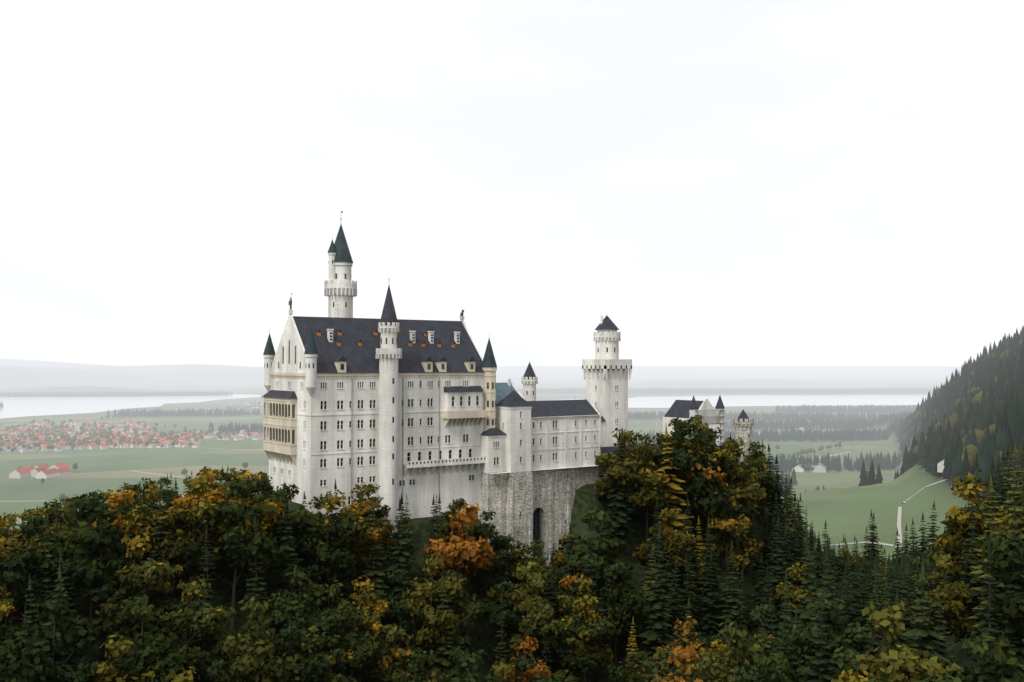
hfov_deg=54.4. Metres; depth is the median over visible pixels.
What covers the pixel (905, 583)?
tree
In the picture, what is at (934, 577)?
tree
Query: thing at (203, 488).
tree
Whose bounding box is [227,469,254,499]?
tree
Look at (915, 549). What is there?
tree
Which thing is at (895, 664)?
tree
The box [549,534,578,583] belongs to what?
tree
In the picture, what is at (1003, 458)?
tree
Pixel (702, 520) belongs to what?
tree
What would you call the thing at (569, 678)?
tree
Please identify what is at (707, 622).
tree
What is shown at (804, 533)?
tree
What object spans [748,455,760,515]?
tree
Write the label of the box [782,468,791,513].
tree
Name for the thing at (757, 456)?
tree
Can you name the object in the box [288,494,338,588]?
tree
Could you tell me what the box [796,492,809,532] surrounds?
tree
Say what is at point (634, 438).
tree
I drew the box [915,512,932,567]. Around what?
tree
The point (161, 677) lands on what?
tree
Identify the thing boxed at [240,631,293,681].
tree
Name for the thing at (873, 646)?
tree
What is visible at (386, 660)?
tree
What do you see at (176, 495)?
tree
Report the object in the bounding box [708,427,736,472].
tree
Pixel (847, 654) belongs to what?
tree
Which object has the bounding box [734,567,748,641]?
tree
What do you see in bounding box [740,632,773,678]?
tree
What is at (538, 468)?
castle kemenate
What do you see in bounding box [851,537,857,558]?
tree
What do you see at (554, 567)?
tree
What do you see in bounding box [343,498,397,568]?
tree
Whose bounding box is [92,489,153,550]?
tree
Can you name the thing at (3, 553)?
tree
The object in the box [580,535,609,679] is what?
tree
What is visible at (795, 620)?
tree
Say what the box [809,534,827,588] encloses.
tree
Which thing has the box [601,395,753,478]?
castle gatehouse
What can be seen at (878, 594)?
tree
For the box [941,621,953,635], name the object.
tree
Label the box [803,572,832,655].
tree
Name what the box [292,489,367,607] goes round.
tree
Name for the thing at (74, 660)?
tree
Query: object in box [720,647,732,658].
tree
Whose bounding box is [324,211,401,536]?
castle palas towers
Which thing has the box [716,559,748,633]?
tree
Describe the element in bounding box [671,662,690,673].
tree
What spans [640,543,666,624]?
tree
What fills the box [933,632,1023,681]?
tree
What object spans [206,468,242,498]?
tree
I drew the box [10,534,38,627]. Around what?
tree
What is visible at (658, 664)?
tree
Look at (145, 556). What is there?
tree
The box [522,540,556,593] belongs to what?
tree
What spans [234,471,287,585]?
tree
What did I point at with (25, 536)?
tree
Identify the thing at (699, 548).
tree
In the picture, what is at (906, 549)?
tree
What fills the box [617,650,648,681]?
tree
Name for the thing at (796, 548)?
tree
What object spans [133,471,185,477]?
road
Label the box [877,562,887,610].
tree
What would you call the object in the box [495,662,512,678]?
tree
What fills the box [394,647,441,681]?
tree
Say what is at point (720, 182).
sky
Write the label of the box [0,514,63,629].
tree
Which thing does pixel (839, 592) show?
tree
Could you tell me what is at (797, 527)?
tree
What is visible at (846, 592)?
tree
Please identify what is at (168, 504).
tree
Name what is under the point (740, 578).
tree
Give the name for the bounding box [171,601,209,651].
tree
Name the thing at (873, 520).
tree
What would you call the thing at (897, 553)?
tree
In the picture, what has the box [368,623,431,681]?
tree
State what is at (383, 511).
tree
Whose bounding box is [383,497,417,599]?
tree
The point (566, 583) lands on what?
tree
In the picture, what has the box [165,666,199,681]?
tree
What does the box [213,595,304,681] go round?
tree
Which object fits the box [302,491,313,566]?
tree
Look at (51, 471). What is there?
schwangau town
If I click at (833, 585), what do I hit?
tree
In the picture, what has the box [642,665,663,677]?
tree
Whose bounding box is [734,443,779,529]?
tree
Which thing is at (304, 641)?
tree
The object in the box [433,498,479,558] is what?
tree
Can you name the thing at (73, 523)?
tree
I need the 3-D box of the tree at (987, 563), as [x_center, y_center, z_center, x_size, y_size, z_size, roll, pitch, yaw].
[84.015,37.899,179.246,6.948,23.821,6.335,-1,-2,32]
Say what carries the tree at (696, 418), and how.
on the terrain
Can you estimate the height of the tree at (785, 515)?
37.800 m
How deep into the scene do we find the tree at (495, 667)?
223.01 m
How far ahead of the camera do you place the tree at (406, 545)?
241.86 m
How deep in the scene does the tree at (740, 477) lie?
292.32 m
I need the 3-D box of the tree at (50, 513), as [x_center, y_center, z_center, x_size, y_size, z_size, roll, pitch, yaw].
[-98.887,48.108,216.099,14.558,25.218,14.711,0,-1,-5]
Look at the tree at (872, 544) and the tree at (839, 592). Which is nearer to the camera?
the tree at (839, 592)
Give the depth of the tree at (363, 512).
235.09 m
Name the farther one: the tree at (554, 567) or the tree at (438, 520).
the tree at (554, 567)
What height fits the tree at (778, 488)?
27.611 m
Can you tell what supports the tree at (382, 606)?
on the terrain
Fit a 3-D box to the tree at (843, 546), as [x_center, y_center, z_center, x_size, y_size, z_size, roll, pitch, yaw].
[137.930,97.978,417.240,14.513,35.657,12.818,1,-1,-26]
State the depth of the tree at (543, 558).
262.48 m
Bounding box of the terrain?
[0,359,1012,681]
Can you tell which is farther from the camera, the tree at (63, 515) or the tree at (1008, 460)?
the tree at (63, 515)
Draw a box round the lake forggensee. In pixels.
[0,394,262,418]
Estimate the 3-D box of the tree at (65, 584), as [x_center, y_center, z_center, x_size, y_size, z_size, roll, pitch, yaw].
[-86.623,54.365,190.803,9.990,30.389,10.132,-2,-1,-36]
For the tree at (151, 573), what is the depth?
192.88 m
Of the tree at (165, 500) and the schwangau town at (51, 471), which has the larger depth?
the schwangau town at (51, 471)
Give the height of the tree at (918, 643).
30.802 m
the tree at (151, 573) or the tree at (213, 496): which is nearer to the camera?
the tree at (151, 573)
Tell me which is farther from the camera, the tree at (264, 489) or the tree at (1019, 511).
the tree at (264, 489)
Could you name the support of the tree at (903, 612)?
on the terrain
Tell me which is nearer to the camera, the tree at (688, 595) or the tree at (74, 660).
the tree at (74, 660)
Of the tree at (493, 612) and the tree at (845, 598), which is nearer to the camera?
the tree at (845, 598)
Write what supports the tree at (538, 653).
on the terrain
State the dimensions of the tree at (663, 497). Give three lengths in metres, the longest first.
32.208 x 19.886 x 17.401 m
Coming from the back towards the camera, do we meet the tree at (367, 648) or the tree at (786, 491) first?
the tree at (786, 491)
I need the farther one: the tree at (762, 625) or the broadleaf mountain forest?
the broadleaf mountain forest
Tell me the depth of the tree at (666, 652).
231.26 m
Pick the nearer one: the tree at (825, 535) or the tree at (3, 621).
the tree at (3, 621)
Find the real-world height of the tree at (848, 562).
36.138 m
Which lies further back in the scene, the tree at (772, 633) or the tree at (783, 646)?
the tree at (772, 633)
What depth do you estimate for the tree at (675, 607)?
257.69 m
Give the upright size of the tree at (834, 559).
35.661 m
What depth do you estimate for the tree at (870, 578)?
293.57 m
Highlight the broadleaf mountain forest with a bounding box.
[866,340,1021,482]
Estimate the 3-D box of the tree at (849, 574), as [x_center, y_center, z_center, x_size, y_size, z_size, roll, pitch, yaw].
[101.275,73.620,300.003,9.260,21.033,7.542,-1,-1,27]
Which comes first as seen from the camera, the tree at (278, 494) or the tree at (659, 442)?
the tree at (278, 494)
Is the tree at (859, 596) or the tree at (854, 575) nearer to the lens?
the tree at (859, 596)
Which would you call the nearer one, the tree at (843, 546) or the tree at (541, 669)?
the tree at (541, 669)
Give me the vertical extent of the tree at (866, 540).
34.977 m
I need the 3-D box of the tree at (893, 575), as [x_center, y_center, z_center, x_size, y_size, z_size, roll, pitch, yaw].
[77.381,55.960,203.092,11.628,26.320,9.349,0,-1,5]
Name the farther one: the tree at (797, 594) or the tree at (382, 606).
the tree at (797, 594)
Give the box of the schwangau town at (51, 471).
[0,402,943,478]
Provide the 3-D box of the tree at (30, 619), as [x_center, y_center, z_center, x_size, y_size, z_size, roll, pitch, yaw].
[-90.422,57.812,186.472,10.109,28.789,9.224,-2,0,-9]
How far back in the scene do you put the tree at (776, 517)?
301.73 m
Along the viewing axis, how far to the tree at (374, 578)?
231.85 m
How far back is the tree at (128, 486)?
243.65 m
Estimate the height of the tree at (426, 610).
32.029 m
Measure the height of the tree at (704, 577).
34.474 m
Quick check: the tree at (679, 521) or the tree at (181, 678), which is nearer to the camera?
the tree at (181, 678)
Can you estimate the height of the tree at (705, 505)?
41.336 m
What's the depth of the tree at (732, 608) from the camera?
263.20 m
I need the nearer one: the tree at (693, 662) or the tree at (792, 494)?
the tree at (693, 662)
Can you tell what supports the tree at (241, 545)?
on the terrain
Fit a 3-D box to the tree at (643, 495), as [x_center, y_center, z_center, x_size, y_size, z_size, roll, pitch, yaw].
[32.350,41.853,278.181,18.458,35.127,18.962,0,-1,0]
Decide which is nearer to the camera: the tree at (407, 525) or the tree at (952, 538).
the tree at (952, 538)
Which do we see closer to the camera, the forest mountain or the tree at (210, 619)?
the tree at (210, 619)
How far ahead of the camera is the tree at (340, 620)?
215.50 m
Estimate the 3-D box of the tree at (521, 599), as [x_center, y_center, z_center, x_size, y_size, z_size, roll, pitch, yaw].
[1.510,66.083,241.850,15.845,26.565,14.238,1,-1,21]
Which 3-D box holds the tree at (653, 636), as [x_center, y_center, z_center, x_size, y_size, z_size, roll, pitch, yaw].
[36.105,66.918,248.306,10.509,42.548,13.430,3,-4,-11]
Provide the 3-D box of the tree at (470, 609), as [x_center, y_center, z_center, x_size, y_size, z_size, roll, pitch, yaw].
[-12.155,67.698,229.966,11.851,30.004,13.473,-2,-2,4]
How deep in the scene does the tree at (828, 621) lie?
157.59 m
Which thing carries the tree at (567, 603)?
on the terrain
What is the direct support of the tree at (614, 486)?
on the terrain
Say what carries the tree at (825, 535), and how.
on the terrain
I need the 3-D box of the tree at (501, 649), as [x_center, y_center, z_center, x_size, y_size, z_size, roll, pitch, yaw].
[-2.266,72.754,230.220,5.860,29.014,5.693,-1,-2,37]
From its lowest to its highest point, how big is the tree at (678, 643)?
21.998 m
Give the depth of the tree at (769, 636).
198.53 m
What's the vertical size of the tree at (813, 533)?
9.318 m
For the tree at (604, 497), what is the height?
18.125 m
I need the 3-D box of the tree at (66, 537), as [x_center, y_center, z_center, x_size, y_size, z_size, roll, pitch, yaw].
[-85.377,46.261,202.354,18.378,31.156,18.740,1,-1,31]
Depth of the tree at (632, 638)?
244.79 m
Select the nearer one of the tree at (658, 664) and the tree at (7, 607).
the tree at (7, 607)
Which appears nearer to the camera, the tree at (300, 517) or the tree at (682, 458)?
the tree at (300, 517)
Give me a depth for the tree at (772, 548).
284.63 m
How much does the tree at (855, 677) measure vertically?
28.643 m
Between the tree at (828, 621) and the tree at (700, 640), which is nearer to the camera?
the tree at (828, 621)
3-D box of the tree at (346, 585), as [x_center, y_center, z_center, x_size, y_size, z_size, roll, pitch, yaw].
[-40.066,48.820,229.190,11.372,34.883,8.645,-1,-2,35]
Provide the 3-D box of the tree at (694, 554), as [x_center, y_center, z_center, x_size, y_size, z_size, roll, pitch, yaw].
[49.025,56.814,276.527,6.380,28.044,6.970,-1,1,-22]
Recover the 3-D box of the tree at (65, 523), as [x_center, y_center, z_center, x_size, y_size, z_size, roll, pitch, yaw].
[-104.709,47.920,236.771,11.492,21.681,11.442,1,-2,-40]
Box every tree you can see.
[0,512,16,537]
[0,512,23,587]
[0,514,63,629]
[0,518,27,619]
[0,548,14,629]
[0,591,104,681]
[0,598,28,671]
[0,614,11,663]
[0,638,39,681]
[3,514,22,622]
[5,619,54,669]
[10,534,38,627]
[11,508,62,617]
[12,505,57,541]
[18,504,67,551]
[20,576,42,637]
[26,506,66,539]
[32,511,59,628]
[41,494,132,646]
[42,562,95,678]
[43,506,78,539]
[44,497,63,508]
[47,502,79,623]
[48,501,78,526]
[48,546,82,656]
[50,494,155,663]
[67,489,109,590]
[89,634,157,681]
[90,529,183,640]
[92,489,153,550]
[97,489,117,515]
[100,606,165,664]
[112,483,142,525]
[113,594,183,681]
[119,482,140,506]
[120,478,172,538]
[123,482,186,558]
[132,484,142,503]
[133,484,153,593]
[140,476,175,608]
[144,662,183,681]
[149,576,235,677]
[154,472,239,600]
[158,477,181,508]
[161,475,177,555]
[163,478,172,508]
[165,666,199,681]
[170,470,229,584]
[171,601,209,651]
[172,482,178,509]
[185,466,213,487]
[187,525,225,681]
[189,469,218,497]
[191,474,290,633]
[197,470,285,588]
[204,658,228,681]
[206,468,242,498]
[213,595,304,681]
[218,616,234,680]
[222,467,236,484]
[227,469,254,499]
[229,475,267,607]
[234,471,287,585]
[239,513,276,650]
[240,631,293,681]
[249,477,287,569]
[251,472,261,492]
[261,472,273,491]
[262,667,289,681]
[266,564,338,654]
[267,487,313,627]
[269,623,330,681]
[274,482,314,592]
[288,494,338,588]
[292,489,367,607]
[293,625,347,681]
[295,580,365,655]
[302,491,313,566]
[313,632,364,681]
[319,478,355,610]
[322,647,355,681]
[327,605,389,681]
[334,482,392,593]
[335,588,396,670]
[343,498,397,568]
[343,577,401,642]
[352,485,390,526]
[356,618,396,681]
[360,499,390,603]
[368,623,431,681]
[370,567,436,648]
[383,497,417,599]
[389,491,415,585]
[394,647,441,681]
[397,551,464,675]
[402,494,414,546]
[420,502,495,614]
[421,496,441,604]
[423,668,446,681]
[424,493,441,572]
[426,572,459,678]
[428,495,439,542]
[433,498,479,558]
[434,569,484,677]
[436,646,480,681]
[440,500,466,520]
[452,648,498,681]
[453,539,463,636]
[471,526,515,596]
[473,510,508,552]
[473,579,523,657]
[487,559,548,616]
[489,661,510,681]
[492,595,510,681]
[494,533,522,576]
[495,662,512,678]
[502,538,528,579]
[502,652,561,681]
[503,636,550,681]
[506,572,561,663]
[508,540,559,597]
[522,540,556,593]
[524,589,545,663]
[539,553,562,671]
[540,541,547,598]
[542,620,552,675]
[547,543,558,594]
[548,575,575,619]
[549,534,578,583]
[551,668,579,681]
[552,593,623,681]
[554,554,593,616]
[557,573,613,679]
[557,610,613,681]
[558,507,634,601]
[559,523,577,589]
[561,603,597,681]
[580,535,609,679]
[594,427,660,553]
[597,445,608,505]
[597,561,649,669]
[598,579,660,651]
[601,428,636,557]
[602,429,652,519]
[605,429,638,527]
[608,662,635,681]
[612,437,681,542]
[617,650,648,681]
[624,618,641,674]
[629,433,657,467]
[633,507,695,589]
[635,527,674,672]
[637,499,670,602]
[640,432,670,513]
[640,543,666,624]
[640,637,707,681]
[642,655,669,679]
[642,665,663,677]
[648,425,695,540]
[653,616,710,667]
[655,417,713,545]
[656,645,675,675]
[657,535,682,621]
[658,418,686,494]
[659,420,691,445]
[662,553,686,646]
[668,677,702,681]
[671,428,760,565]
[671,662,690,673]
[673,631,680,647]
[675,630,710,670]
[677,497,699,588]
[679,544,701,618]
[679,597,693,647]
[680,420,736,542]
[680,552,699,645]
[684,415,714,449]
[685,649,703,665]
[692,515,706,594]
[694,483,740,572]
[694,618,765,681]
[695,512,726,629]
[698,550,721,647]
[700,495,764,593]
[702,437,766,560]
[707,639,732,651]
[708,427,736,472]
[710,633,727,654]
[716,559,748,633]
[717,539,751,640]
[720,443,738,480]
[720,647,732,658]
[728,437,742,461]
[731,603,792,654]
[732,644,768,680]
[733,666,765,681]
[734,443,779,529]
[734,545,749,618]
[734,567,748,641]
[737,485,758,574]
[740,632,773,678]
[743,441,769,463]
[744,553,776,635]
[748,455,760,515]
[748,650,788,680]
[750,634,773,650]
[751,644,791,681]
[753,517,773,579]
[756,438,771,516]
[756,565,782,638]
[759,623,766,632]
[760,518,792,637]
[761,518,784,605]
[763,592,872,681]
[763,593,779,663]
[765,444,785,506]
[766,446,780,501]
[766,456,784,536]
[766,458,789,533]
[768,494,789,564]
[771,562,826,629]
[773,568,794,655]
[776,580,803,677]
[777,619,792,673]
[778,492,797,589]
[779,530,796,615]
[780,479,805,556]
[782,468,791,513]
[786,479,794,520]
[787,500,810,582]
[788,477,803,522]
[789,493,809,590]
[789,609,801,671]
[792,526,820,665]
[793,497,809,534]
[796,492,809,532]
[797,524,810,586]
[802,507,810,537]
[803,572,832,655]
[805,587,835,681]
[808,521,814,543]
[809,522,814,550]
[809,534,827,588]
[814,539,824,579]
[814,545,845,672]
[815,546,846,663]
[820,546,833,593]
[821,520,832,553]
[828,550,844,608]
[831,546,837,571]
[831,600,961,681]
[831,646,869,675]
[833,551,861,584]
[833,578,844,664]
[837,548,853,561]
[837,555,855,594]
[838,566,852,624]
[838,669,880,681]
[840,537,848,552]
[841,553,854,620]
[841,565,854,622]
[842,557,873,590]
[843,555,873,667]
[843,556,862,662]
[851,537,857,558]
[852,559,859,600]
[853,560,867,621]
[859,527,870,563]
[860,557,886,656]
[861,510,882,571]
[862,570,888,652]
[863,513,882,569]
[865,555,874,616]
[865,555,888,650]
[866,676,886,681]
[870,551,874,583]
[875,560,911,646]
[876,556,882,594]
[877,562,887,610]
[880,547,887,581]
[880,589,907,650]
[882,552,899,605]
[882,555,895,598]
[883,579,890,606]
[887,558,915,646]
[890,528,904,566]
[890,556,927,605]
[894,544,900,565]
[898,561,910,619]
[899,555,911,604]
[900,558,949,662]
[901,523,909,567]
[903,538,909,566]
[904,549,953,639]
[905,558,917,640]
[906,519,921,561]
[908,559,931,650]
[910,529,917,558]
[912,553,977,662]
[914,555,942,650]
[914,673,951,681]
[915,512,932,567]
[925,502,940,557]
[929,551,950,639]
[929,589,955,665]
[932,472,1023,619]
[932,628,1016,681]
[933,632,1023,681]
[941,559,964,636]
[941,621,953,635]
[950,503,988,642]
[960,452,994,609]
[962,497,987,586]
[967,473,1015,650]
[969,565,1006,674]
[970,534,1011,676]
[977,469,1003,601]
[979,491,1023,626]
[980,472,1006,586]
[982,456,1002,512]
[984,460,1005,609]
[994,449,1012,504]
[995,504,1023,677]
[996,444,1023,514]
[997,447,1017,510]
[999,444,1023,588]
[1017,440,1023,506]
[1018,639,1023,677]
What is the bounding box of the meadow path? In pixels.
[903,479,947,502]
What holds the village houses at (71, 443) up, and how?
on the terrain
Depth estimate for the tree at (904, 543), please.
444.86 m
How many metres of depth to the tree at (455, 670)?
220.62 m
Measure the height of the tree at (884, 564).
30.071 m
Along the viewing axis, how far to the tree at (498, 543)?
254.05 m
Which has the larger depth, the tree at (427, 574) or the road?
the road
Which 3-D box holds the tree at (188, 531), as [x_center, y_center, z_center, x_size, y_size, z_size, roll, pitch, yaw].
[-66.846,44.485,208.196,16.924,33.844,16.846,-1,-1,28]
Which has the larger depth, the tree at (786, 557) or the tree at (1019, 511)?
the tree at (786, 557)
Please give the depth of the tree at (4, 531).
240.68 m
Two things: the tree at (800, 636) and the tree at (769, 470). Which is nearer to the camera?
the tree at (800, 636)
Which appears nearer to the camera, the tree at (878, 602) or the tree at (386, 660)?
the tree at (878, 602)
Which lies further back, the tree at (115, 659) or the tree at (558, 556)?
the tree at (558, 556)
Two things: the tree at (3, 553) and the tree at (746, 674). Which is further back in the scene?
the tree at (3, 553)
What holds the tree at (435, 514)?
on the terrain
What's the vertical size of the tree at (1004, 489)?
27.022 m
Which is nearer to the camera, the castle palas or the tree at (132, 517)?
the tree at (132, 517)
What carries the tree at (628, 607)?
on the terrain
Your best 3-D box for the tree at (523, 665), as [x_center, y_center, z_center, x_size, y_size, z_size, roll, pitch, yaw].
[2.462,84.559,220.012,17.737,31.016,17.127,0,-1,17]
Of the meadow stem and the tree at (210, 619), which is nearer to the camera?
the tree at (210, 619)
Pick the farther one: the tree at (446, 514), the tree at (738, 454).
the tree at (738, 454)
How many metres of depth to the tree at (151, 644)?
182.11 m
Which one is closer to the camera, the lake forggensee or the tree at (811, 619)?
the tree at (811, 619)
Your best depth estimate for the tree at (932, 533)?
433.21 m
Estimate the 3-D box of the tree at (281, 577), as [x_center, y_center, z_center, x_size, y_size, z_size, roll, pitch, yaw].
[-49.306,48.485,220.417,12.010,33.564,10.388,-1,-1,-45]
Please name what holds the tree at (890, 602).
on the terrain
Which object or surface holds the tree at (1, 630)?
on the terrain
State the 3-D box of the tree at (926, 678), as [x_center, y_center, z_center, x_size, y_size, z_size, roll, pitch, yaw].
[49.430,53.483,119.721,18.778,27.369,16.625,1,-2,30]
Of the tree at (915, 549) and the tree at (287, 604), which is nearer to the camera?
the tree at (287, 604)
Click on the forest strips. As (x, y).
(851, 432)
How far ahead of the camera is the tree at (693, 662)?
226.50 m
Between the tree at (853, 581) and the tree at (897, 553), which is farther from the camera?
the tree at (897, 553)
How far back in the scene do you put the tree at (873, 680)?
122.15 m
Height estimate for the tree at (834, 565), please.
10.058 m
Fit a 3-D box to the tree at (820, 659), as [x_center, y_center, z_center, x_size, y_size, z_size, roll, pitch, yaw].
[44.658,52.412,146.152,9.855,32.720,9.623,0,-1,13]
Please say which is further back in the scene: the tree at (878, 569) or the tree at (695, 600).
the tree at (878, 569)
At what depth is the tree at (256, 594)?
205.67 m
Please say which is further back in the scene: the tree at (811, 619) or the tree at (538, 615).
the tree at (538, 615)
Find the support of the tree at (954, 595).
on the terrain
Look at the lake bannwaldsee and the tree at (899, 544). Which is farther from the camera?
the lake bannwaldsee
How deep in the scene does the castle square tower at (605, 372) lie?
328.70 m
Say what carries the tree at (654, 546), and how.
on the terrain
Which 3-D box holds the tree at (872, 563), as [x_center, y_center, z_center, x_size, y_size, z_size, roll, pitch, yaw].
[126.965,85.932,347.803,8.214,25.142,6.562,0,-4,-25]
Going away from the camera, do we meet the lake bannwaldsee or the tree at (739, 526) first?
the tree at (739, 526)
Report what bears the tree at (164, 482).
on the terrain
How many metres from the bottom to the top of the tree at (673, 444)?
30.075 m
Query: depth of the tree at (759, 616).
200.61 m
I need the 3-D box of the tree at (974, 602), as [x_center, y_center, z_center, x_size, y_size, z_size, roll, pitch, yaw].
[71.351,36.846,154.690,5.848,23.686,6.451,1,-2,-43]
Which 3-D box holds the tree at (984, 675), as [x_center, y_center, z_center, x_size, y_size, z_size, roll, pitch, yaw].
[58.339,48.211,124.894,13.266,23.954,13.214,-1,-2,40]
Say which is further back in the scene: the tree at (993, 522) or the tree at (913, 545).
the tree at (913, 545)
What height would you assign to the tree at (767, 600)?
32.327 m
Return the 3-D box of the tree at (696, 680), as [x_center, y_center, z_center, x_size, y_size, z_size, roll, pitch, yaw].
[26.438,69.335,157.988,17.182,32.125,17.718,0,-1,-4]
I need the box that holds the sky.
[0,0,1023,366]
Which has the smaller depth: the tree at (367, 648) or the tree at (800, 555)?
the tree at (367, 648)
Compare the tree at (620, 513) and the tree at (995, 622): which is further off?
the tree at (620, 513)
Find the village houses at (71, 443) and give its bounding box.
[0,397,869,500]
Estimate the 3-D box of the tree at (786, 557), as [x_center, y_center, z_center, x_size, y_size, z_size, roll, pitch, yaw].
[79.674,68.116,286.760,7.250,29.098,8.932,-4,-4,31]
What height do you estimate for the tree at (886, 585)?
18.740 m
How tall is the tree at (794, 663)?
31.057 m
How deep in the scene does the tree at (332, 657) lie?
202.33 m
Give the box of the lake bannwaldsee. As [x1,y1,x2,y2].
[564,395,931,407]
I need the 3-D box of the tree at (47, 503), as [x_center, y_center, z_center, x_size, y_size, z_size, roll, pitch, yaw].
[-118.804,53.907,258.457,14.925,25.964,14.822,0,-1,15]
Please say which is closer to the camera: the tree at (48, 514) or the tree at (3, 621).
the tree at (3, 621)
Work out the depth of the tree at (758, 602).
274.69 m
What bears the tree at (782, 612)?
on the terrain
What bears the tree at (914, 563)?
on the terrain
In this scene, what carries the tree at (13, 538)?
on the terrain
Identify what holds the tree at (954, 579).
on the terrain
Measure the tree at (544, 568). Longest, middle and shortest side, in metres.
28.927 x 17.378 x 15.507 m
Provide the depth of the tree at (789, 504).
321.27 m
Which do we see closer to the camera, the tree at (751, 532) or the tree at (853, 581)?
the tree at (853, 581)
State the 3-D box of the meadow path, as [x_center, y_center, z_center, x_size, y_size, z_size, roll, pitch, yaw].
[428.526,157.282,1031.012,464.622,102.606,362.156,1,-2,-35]
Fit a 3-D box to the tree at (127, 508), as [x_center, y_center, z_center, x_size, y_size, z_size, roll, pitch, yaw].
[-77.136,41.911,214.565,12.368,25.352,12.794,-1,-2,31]
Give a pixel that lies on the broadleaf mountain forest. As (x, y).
(972, 450)
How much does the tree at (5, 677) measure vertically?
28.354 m
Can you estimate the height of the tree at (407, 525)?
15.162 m
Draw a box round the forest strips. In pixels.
[0,387,937,485]
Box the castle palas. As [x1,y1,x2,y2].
[262,293,496,520]
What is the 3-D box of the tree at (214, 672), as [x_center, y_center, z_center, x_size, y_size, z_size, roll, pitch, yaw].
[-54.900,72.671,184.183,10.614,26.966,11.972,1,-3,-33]
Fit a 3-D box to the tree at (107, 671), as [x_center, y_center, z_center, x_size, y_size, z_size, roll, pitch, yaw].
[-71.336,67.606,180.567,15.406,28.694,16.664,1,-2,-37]
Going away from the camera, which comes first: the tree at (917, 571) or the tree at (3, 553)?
the tree at (917, 571)
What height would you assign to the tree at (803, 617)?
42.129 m
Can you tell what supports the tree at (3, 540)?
on the terrain
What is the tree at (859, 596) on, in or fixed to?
on the terrain
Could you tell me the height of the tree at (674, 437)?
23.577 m
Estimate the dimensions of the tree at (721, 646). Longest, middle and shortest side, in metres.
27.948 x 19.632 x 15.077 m
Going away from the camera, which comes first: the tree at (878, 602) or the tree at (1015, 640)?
the tree at (1015, 640)
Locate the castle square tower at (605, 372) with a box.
[582,315,631,446]
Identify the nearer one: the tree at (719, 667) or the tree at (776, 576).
the tree at (719, 667)
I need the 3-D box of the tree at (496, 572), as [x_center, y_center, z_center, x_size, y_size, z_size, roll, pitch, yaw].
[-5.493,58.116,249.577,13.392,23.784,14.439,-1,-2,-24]
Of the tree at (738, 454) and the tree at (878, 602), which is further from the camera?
the tree at (738, 454)
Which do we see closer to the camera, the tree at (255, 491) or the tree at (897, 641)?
the tree at (897, 641)
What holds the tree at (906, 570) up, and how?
on the terrain
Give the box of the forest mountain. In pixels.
[780,326,1023,505]
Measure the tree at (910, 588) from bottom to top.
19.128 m
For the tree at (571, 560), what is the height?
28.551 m
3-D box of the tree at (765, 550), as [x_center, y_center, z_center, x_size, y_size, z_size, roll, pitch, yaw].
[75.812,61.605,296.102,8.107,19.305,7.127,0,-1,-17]
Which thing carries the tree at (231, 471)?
on the terrain
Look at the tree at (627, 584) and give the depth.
259.13 m
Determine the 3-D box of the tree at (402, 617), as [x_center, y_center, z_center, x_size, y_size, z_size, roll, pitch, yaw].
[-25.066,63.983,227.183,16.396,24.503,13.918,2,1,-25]
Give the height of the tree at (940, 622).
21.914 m
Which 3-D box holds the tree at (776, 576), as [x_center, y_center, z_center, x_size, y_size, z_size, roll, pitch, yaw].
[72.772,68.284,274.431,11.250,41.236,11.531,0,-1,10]
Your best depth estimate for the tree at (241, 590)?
214.72 m
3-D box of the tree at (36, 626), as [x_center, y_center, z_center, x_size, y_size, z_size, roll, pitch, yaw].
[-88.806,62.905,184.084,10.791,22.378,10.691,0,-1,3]
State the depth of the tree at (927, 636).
163.38 m
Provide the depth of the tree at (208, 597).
199.80 m
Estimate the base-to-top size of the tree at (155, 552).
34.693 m
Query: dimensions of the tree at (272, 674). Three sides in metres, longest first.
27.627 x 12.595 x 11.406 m
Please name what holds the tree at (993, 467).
on the terrain
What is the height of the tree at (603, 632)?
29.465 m
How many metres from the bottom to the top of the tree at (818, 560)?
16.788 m
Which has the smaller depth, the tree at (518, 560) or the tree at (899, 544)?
the tree at (518, 560)
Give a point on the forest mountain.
(1006, 417)
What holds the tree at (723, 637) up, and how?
on the terrain
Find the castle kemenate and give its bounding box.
[481,361,605,565]
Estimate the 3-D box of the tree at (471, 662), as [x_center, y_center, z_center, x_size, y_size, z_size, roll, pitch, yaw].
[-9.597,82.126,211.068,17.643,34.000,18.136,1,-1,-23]
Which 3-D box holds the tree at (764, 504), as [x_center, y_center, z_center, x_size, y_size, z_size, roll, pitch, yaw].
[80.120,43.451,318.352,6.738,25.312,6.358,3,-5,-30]
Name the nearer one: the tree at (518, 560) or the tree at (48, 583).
the tree at (48, 583)
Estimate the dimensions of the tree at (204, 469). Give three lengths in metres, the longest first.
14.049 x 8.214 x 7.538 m
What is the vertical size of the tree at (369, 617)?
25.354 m
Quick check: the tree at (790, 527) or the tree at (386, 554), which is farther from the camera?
the tree at (790, 527)
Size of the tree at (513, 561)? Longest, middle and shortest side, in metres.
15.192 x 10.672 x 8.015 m
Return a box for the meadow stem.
[897,507,901,546]

